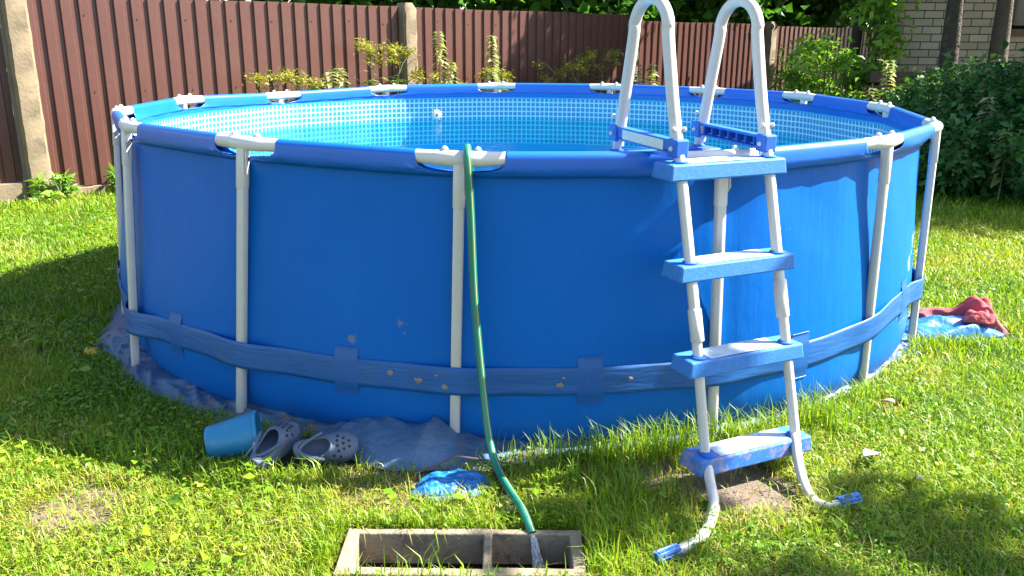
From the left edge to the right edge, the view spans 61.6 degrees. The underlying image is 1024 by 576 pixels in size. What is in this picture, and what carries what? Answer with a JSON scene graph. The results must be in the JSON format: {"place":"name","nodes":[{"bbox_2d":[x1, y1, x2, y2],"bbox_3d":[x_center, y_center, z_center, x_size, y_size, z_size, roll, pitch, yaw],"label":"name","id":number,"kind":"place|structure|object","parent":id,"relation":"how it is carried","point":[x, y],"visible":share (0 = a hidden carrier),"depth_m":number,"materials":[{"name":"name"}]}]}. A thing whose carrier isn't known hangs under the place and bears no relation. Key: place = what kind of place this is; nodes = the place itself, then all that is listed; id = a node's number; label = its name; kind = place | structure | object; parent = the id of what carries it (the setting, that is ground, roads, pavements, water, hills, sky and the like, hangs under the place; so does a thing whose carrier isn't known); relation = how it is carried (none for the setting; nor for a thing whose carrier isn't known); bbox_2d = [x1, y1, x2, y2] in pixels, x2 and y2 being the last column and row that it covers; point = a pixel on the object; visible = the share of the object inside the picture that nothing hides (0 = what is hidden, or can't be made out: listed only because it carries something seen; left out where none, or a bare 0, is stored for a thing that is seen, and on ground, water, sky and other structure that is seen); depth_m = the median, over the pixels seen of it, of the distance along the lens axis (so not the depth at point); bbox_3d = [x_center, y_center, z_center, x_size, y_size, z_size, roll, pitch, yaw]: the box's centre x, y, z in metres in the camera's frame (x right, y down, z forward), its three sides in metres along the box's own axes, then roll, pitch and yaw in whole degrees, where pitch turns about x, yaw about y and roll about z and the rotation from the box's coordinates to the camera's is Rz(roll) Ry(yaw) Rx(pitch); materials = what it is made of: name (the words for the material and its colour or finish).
{"place":"outdoors","nodes":[
{"label":"outdoors","id":0,"kind":"place"},
{"bbox_2d":[0,68,1023,575],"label":"ground","id":1,"kind":"structure","parent":0,"point":[752,480],"depth_m":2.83,"materials":[{"name":"green plant"}]},
{"bbox_2d":[0,31,28,204],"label":"metal fence","id":2,"kind":"object","parent":1,"relation":"on","point":[13,185],"visible":0.91,"depth_m":7.65,"materials":[{"name":"brown metal"}]},
{"bbox_2d":[0,0,52,197],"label":"concrete post","id":3,"kind":"object","parent":1,"relation":"on","point":[17,40],"visible":0.88,"depth_m":7.56,"materials":[{"name":"beige concrete"}]},
{"bbox_2d":[26,167,81,205],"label":"weed tuft","id":4,"kind":"object","parent":1,"relation":"on","point":[60,190],"visible":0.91,"depth_m":7.71,"materials":[{"name":"green plant"}]},
{"bbox_2d":[83,347,99,355],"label":"leaf","id":5,"kind":"object","parent":1,"relation":"on","point":[92,352],"visible":0.77,"depth_m":4.06,"materials":[{"name":"plant"}]},
{"bbox_2d":[104,162,114,191],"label":"weed tuft","id":6,"kind":"object","parent":1,"relation":"on","point":[111,176],"visible":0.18,"depth_m":7.99,"materials":[{"name":"green plant"}]},
{"bbox_2d":[27,0,399,195],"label":"metal fence","id":7,"kind":"object","parent":1,"relation":"on","point":[96,61],"visible":0.56,"depth_m":8.38,"materials":[{"name":"brown metal"}]},
{"bbox_2d":[204,410,263,459],"bbox_3d":[-1.001,0.533,3.116,0.212,0.181,0.185,0,16,0],"label":"bucket","id":8,"kind":"object","parent":1,"relation":"on","point":[235,436],"visible":0.85,"depth_m":3.04,"materials":[{"name":"teal plastic"}]},
{"bbox_2d":[242,64,294,102],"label":"tall weed","id":9,"kind":"object","parent":1,"relation":"on","point":[260,76],"visible":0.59,"depth_m":8.78,"materials":[{"name":"green plant"}]},
{"bbox_2d":[249,422,300,472],"bbox_3d":[-0.846,0.541,3.045,0.106,0.088,0.225,22,42,20],"label":"foam clog","id":10,"kind":"object","parent":1,"relation":"on","point":[279,440],"visible":0.98,"depth_m":3.04,"materials":[{"name":"rubber"}]},
{"bbox_2d":[276,66,328,90],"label":"tall weed","id":11,"kind":"object","parent":1,"relation":"on","point":[301,80],"visible":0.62,"depth_m":8.96,"materials":[{"name":"green plant"}]},
{"bbox_2d":[293,431,359,463],"bbox_3d":[-0.655,0.561,3.024,0.225,0.106,0.088,-8,-23,-6],"label":"foam clog","id":12,"kind":"object","parent":1,"relation":"on","point":[338,447],"visible":0.99,"depth_m":3.02,"materials":[{"name":"rubber"}]},
{"bbox_2d":[318,72,339,88],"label":"tall weed","id":13,"kind":"object","parent":1,"relation":"on","point":[328,80],"visible":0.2,"depth_m":9.12,"materials":[{"name":"green plant"}]},
{"bbox_2d":[332,64,349,88],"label":"tall weed","id":14,"kind":"object","parent":1,"relation":"on","point":[341,83],"visible":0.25,"depth_m":9.25,"materials":[{"name":"green plant"}]},
{"bbox_2d":[351,38,396,94],"bbox_3d":[-1.522,-2.073,9.645,0.534,1.477,0.548,14,21,38],"label":"tall weed","id":15,"kind":"object","parent":1,"relation":"on","point":[368,48],"visible":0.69,"depth_m":9.46,"materials":[{"name":"green plant"}]},
{"bbox_2d":[252,0,524,9],"label":"maple tree","id":16,"kind":"object","parent":1,"relation":"on","point":[455,4],"visible":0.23,"depth_m":11.75,"materials":[{"name":"green plant"}]},
{"bbox_2d":[381,40,419,92],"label":"tall weed","id":17,"kind":"object","parent":1,"relation":"on","point":[393,52],"visible":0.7,"depth_m":9.64,"materials":[{"name":"green plant"}]},
{"bbox_2d":[396,3,417,92],"bbox_3d":[-1.246,-2.429,10.307,0.196,1.890,0.201,-14,21,-40],"label":"concrete post","id":18,"kind":"object","parent":1,"relation":"on","point":[407,24],"visible":0.42,"depth_m":10.07,"materials":[{"name":"beige concrete"}]},
{"bbox_2d":[407,65,466,84],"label":"tall weed","id":19,"kind":"object","parent":1,"relation":"on","point":[415,75],"visible":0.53,"depth_m":9.99,"materials":[{"name":"green plant"}]},
{"bbox_2d":[430,29,448,83],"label":"tall weed","id":20,"kind":"object","parent":1,"relation":"on","point":[439,51],"visible":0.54,"depth_m":10.08,"materials":[{"name":"green plant"}]},
{"bbox_2d":[4,0,893,75],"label":"distant wood","id":21,"kind":"object","parent":1,"relation":"on","point":[865,25],"depth_m":21.98,"materials":[{"name":"green plant"}]},
{"bbox_2d":[443,60,460,83],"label":"tall weed","id":22,"kind":"object","parent":1,"relation":"on","point":[449,77],"visible":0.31,"depth_m":10.11,"materials":[{"name":"green plant"}]},
{"bbox_2d":[409,469,494,501],"bbox_3d":[-0.202,0.654,2.881,0.242,0.042,0.222,8,18,24],"label":"plastic sheet","id":23,"kind":"object","parent":1,"relation":"on","point":[440,479],"visible":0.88,"depth_m":2.87,"materials":[{"name":"blue plastic"}]},
{"bbox_2d":[392,455,522,480],"bbox_3d":[-0.180,0.611,2.967,0.471,0.071,0.016,-3,17,-11],"label":"twig","id":24,"kind":"object","parent":1,"relation":"on","point":[432,466],"visible":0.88,"depth_m":2.95,"materials":[{"name":"brown wood"}]},
{"bbox_2d":[333,528,585,575],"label":"concrete block","id":25,"kind":"object","parent":1,"relation":"on","point":[476,546],"depth_m":2.60,"materials":[{"name":"grey concrete"}]},
{"bbox_2d":[359,563,568,568],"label":"puddle water","id":26,"kind":"structure","parent":25,"relation":"in","point":[480,566],"depth_m":2.61,"materials":[{"name":"liquid"}]},
{"bbox_2d":[530,535,548,567],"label":"running water","id":27,"kind":"structure","parent":25,"relation":"in","point":[536,554],"depth_m":2.58,"materials":[{"name":"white liquid"}]},
{"bbox_2d":[482,35,501,91],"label":"tall weed","id":28,"kind":"object","parent":1,"relation":"on","point":[495,71],"visible":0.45,"depth_m":10.60,"materials":[{"name":"green plant"}]},
{"bbox_2d":[474,66,516,91],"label":"tall weed","id":29,"kind":"object","parent":1,"relation":"on","point":[507,74],"visible":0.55,"depth_m":10.79,"materials":[{"name":"green plant"}]},
{"bbox_2d":[94,301,923,471],"bbox_3d":[0.017,-0.060,5.177,4.528,0.128,4.620,0,16,0],"label":"ground sheet","id":30,"kind":"object","parent":1,"relation":"on","point":[434,440],"visible":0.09,"depth_m":3.17,"materials":[{"name":"blue plastic"}]},
{"bbox_2d":[415,7,627,92],"bbox_3d":[0.274,-2.777,11.607,3.881,1.844,0.134,-14,21,-40],"label":"metal fence","id":31,"kind":"object","parent":1,"relation":"on","point":[526,39],"visible":0.55,"depth_m":11.38,"materials":[{"name":"brown metal"}]},
{"bbox_2d":[110,81,942,441],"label":"swimming pool","id":32,"kind":"structure","parent":1,"relation":"on","point":[302,255],"depth_m":3.22,"materials":[{"name":"blue plastic"}]},
{"bbox_2d":[463,144,535,533],"bbox_3d":[-0.083,0.088,2.910,0.120,1.112,1.014,-3,17,-11],"label":"garden hose","id":33,"kind":"object","parent":32,"relation":"hanging from","point":[514,497],"visible":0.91,"depth_m":2.94,"materials":[{"name":"green rubber"}]},
{"bbox_2d":[532,59,574,82],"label":"tall weed","id":34,"kind":"object","parent":1,"relation":"on","point":[550,79],"visible":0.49,"depth_m":11.27,"materials":[{"name":"green plant"}]},
{"bbox_2d":[464,0,698,22],"label":"maple tree","id":35,"kind":"object","parent":1,"relation":"on","point":[601,6],"visible":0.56,"depth_m":13.49,"materials":[{"name":"green plant"}]},
{"bbox_2d":[568,50,596,83],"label":"tall weed","id":36,"kind":"object","parent":1,"relation":"on","point":[580,68],"visible":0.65,"depth_m":11.53,"materials":[{"name":"green plant"}]},
{"bbox_2d":[579,47,623,92],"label":"tall weed","id":37,"kind":"object","parent":1,"relation":"on","point":[616,52],"visible":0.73,"depth_m":11.89,"materials":[{"name":"green plant"}]},
{"bbox_2d":[627,19,638,83],"bbox_3d":[1.773,-3.114,12.918,0.166,1.770,0.201,-14,21,-40],"label":"concrete post","id":38,"kind":"object","parent":1,"relation":"on","point":[636,68],"visible":0.07,"depth_m":12.77,"materials":[{"name":"beige concrete"}]},
{"bbox_2d":[633,63,644,84],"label":"tall weed","id":39,"kind":"object","parent":1,"relation":"on","point":[638,78],"visible":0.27,"depth_m":12.41,"materials":[{"name":"green plant"}]},
{"bbox_2d":[644,61,658,84],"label":"tall weed","id":40,"kind":"object","parent":1,"relation":"on","point":[650,76],"visible":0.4,"depth_m":12.58,"materials":[{"name":"green plant"}]},
{"bbox_2d":[637,21,765,97],"bbox_3d":[3.144,-3.439,14.086,3.500,1.754,0.134,-14,21,-40],"label":"metal fence","id":41,"kind":"object","parent":1,"relation":"on","point":[693,43],"visible":0.35,"depth_m":13.90,"materials":[{"name":"brown metal"}]},
{"bbox_2d":[607,0,809,25],"label":"maple tree","id":42,"kind":"object","parent":1,"relation":"on","point":[704,11],"visible":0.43,"depth_m":15.16,"materials":[{"name":"green plant"}]},
{"bbox_2d":[602,0,862,564],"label":"pool ladder","id":43,"kind":"object","parent":1,"relation":"on","point":[698,364],"visible":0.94,"depth_m":2.92,"materials":[{"name":"blue plastic"}]},
{"bbox_2d":[764,21,777,90],"bbox_3d":[4.521,-3.801,15.275,0.216,1.795,0.202,-14,21,-40],"label":"concrete post","id":44,"kind":"object","parent":1,"relation":"on","point":[771,28],"visible":0.44,"depth_m":15.06,"materials":[{"name":"beige concrete"}]},
{"bbox_2d":[727,0,868,27],"label":"maple tree","id":45,"kind":"object","parent":1,"relation":"on","point":[832,19],"visible":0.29,"depth_m":17.68,"materials":[{"name":"green plant"}]},
{"bbox_2d":[790,85,827,103],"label":"leafy plant","id":46,"kind":"object","parent":1,"relation":"on","point":[806,90],"visible":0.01,"depth_m":10.63,"materials":[{"name":"green plant"}]},
{"bbox_2d":[765,28,885,102],"bbox_3d":[3.954,-2.505,11.075,1.512,1.648,1.609,0,16,0],"label":"bright shrub","id":47,"kind":"object","parent":1,"relation":"on","point":[817,49],"visible":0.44,"depth_m":10.85,"materials":[{"name":"green plant"}]},
{"bbox_2d":[772,26,890,97],"bbox_3d":[6.294,-4.197,16.797,4.530,1.719,0.135,-14,21,-40],"label":"metal fence","id":48,"kind":"object","parent":1,"relation":"on","point":[785,34],"visible":0.23,"depth_m":16.02,"materials":[{"name":"brown metal"}]},
{"bbox_2d":[780,0,894,27],"label":"maple tree","id":49,"kind":"object","parent":1,"relation":"on","point":[844,21],"visible":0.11,"depth_m":18.34,"materials":[{"name":"green plant"}]},
{"bbox_2d":[818,87,858,99],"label":"dark shrub","id":50,"kind":"object","parent":1,"relation":"on","point":[833,94],"depth_m":10.48,"materials":[{"name":"green plant"}]},
{"bbox_2d":[844,0,864,94],"label":"deciduous tree","id":51,"kind":"object","parent":1,"relation":"on","point":[856,34],"visible":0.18,"depth_m":12.44,"materials":[{"name":"green wood"}]},
{"bbox_2d":[862,448,880,457],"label":"dead leaf","id":52,"kind":"object","parent":1,"relation":"on","point":[866,452],"visible":1,"depth_m":3.03,"materials":[{"name":"white plant"}]},
{"bbox_2d":[862,84,880,114],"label":"tall weed","id":53,"kind":"object","parent":1,"relation":"on","point":[871,95],"visible":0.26,"depth_m":9.76,"materials":[{"name":"green plant"}]},
{"bbox_2d":[821,0,931,99],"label":"climbing plant","id":54,"kind":"object","parent":1,"relation":"on","point":[884,41],"visible":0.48,"depth_m":11.45,"materials":[{"name":"green plant"}]},
{"bbox_2d":[878,59,896,98],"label":"tall weed","id":55,"kind":"object","parent":1,"relation":"on","point":[885,72],"visible":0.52,"depth_m":10.32,"materials":[{"name":"green plant"}]},
{"bbox_2d":[881,398,894,403],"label":"dead leaf","id":56,"kind":"object","parent":1,"relation":"on","point":[891,400],"visible":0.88,"depth_m":3.48,"materials":[{"name":"beige plant"}]},
{"bbox_2d":[876,60,976,114],"bbox_3d":[4.792,-2.035,10.206,1.851,1.332,1.788,0,16,0],"label":"dark shrub","id":57,"kind":"object","parent":1,"relation":"on","point":[915,84],"visible":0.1,"depth_m":9.91,"materials":[{"name":"green plant"}]},
{"bbox_2d":[927,92,951,160],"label":"tall weed","id":58,"kind":"object","parent":1,"relation":"on","point":[938,105],"visible":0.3,"depth_m":8.80,"materials":[{"name":"green plant"}]},
{"bbox_2d":[877,60,1009,151],"bbox_3d":[4.491,-1.745,9.214,1.482,1.340,1.774,-11,20,-34],"label":"dark shrub","id":59,"kind":"object","parent":1,"relation":"on","point":[921,106],"visible":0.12,"depth_m":8.96,"materials":[{"name":"green plant"}]},
{"bbox_2d":[936,0,963,82],"label":"deciduous tree","id":60,"kind":"object","parent":1,"relation":"on","point":[951,36],"visible":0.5,"depth_m":10.59,"materials":[{"name":"brown plant"}]},
{"bbox_2d":[904,315,1004,340],"bbox_3d":[2.260,0.189,4.454,0.520,0.079,0.279,-3,17,-11],"label":"blue cover","id":61,"kind":"object","parent":1,"relation":"on","point":[931,323],"visible":0.72,"depth_m":4.39,"materials":[{"name":"blue plastic"}]},
{"bbox_2d":[907,295,1011,333],"bbox_3d":[2.366,0.113,4.546,0.502,0.162,0.178,7,18,22],"label":"red cloth","id":62,"kind":"object","parent":61,"relation":"on","point":[975,303],"visible":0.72,"depth_m":4.50,"materials":[{"name":"fabric"}]},
{"bbox_2d":[961,309,994,324],"bbox_3d":[2.398,0.138,4.413,0.163,0.060,0.124,6,17,19],"label":"red shirt","id":63,"kind":"object","parent":61,"relation":"on","point":[986,317],"visible":1,"depth_m":4.37,"materials":[{"name":"fabric"}]},
{"bbox_2d":[945,67,966,109],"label":"tall weed","id":64,"kind":"object","parent":1,"relation":"on","point":[956,72],"visible":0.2,"depth_m":9.25,"materials":[{"name":"green plant"}]},
{"bbox_2d":[903,40,1023,151],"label":"dark shrub","id":65,"kind":"object","parent":1,"relation":"on","point":[1001,74],"visible":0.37,"depth_m":8.74,"materials":[{"name":"green plant"}]},
{"bbox_2d":[951,133,975,194],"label":"tall weed","id":66,"kind":"object","parent":1,"relation":"on","point":[966,142],"visible":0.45,"depth_m":8.01,"materials":[{"name":"green plant"}]},
{"bbox_2d":[917,141,1011,199],"bbox_3d":[4.027,-1.179,8.387,1.338,0.665,1.447,0,16,0],"label":"dark shrub","id":67,"kind":"object","parent":1,"relation":"on","point":[942,182],"visible":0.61,"depth_m":7.99,"materials":[{"name":"green plant"}]},
{"bbox_2d":[921,89,1023,201],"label":"dark shrub","id":68,"kind":"object","parent":1,"relation":"on","point":[987,137],"visible":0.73,"depth_m":7.99,"materials":[{"name":"green plant"}]},
{"bbox_2d":[928,51,1023,110],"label":"dark shrub","id":69,"kind":"object","parent":1,"relation":"on","point":[983,55],"visible":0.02,"depth_m":9.78,"materials":[{"name":"green plant"}]},
{"bbox_2d":[969,92,998,169],"bbox_3d":[4.616,-1.423,8.419,0.334,0.981,0.387,5,17,14],"label":"tall weed","id":70,"kind":"object","parent":1,"relation":"on","point":[990,106],"visible":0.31,"depth_m":8.33,"materials":[{"name":"green plant"}]},
{"bbox_2d":[978,68,994,107],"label":"tall weed","id":71,"kind":"object","parent":1,"relation":"on","point":[983,79],"visible":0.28,"depth_m":8.93,"materials":[{"name":"green plant"}]},
{"bbox_2d":[987,0,1013,66],"label":"deciduous tree","id":72,"kind":"object","parent":1,"relation":"on","point":[1001,29],"visible":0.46,"depth_m":10.86,"materials":[{"name":"grey plant"}]},
{"bbox_2d":[985,128,1018,200],"bbox_3d":[4.500,-1.106,7.831,0.292,0.701,0.309,4,17,13],"label":"tall weed","id":73,"kind":"object","parent":1,"relation":"on","point":[995,180],"visible":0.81,"depth_m":7.80,"materials":[{"name":"green plant"}]},
{"bbox_2d":[888,0,1023,99],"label":"brick building","id":74,"kind":"structure","parent":0,"point":[924,44],"depth_m":11.73,"materials":[{"name":"beige brick"}]},
{"bbox_2d":[1010,0,1023,35],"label":"window","id":75,"kind":"structure","parent":74,"relation":"in","point":[1018,8],"depth_m":11.72,"materials":[{"name":"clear glass"}]},
{"bbox_3d":[5.159,-2.094,11.508,0.810,0.540,0.140,0,16,0],"label":"board trestle","id":76,"kind":"object","parent":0,"visible":0},
{"bbox_3d":[5.486,-2.417,11.370,1.600,0.145,0.100,0,16,0],"label":"timber board","id":77,"kind":"object","parent":76,"relation":"on","visible":0},
{"bbox_2d":[861,85,932,96],"bbox_3d":[5.312,-2.602,11.358,1.350,0.145,0.100,0,16,0],"label":"timber board","id":78,"kind":"object","parent":77,"relation":"on","point":[867,87],"visible":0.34,"depth_m":11.31,"materials":[{"name":"brown wood"}]},
{"bbox_2d":[867,71,935,82],"bbox_3d":[5.173,-2.781,11.328,0.930,0.145,0.100,0,16,0],"label":"timber board","id":79,"kind":"object","parent":78,"relation":"on","point":[874,77],"visible":0.55,"depth_m":11.28,"materials":[{"name":"brown wood"}]}
]}

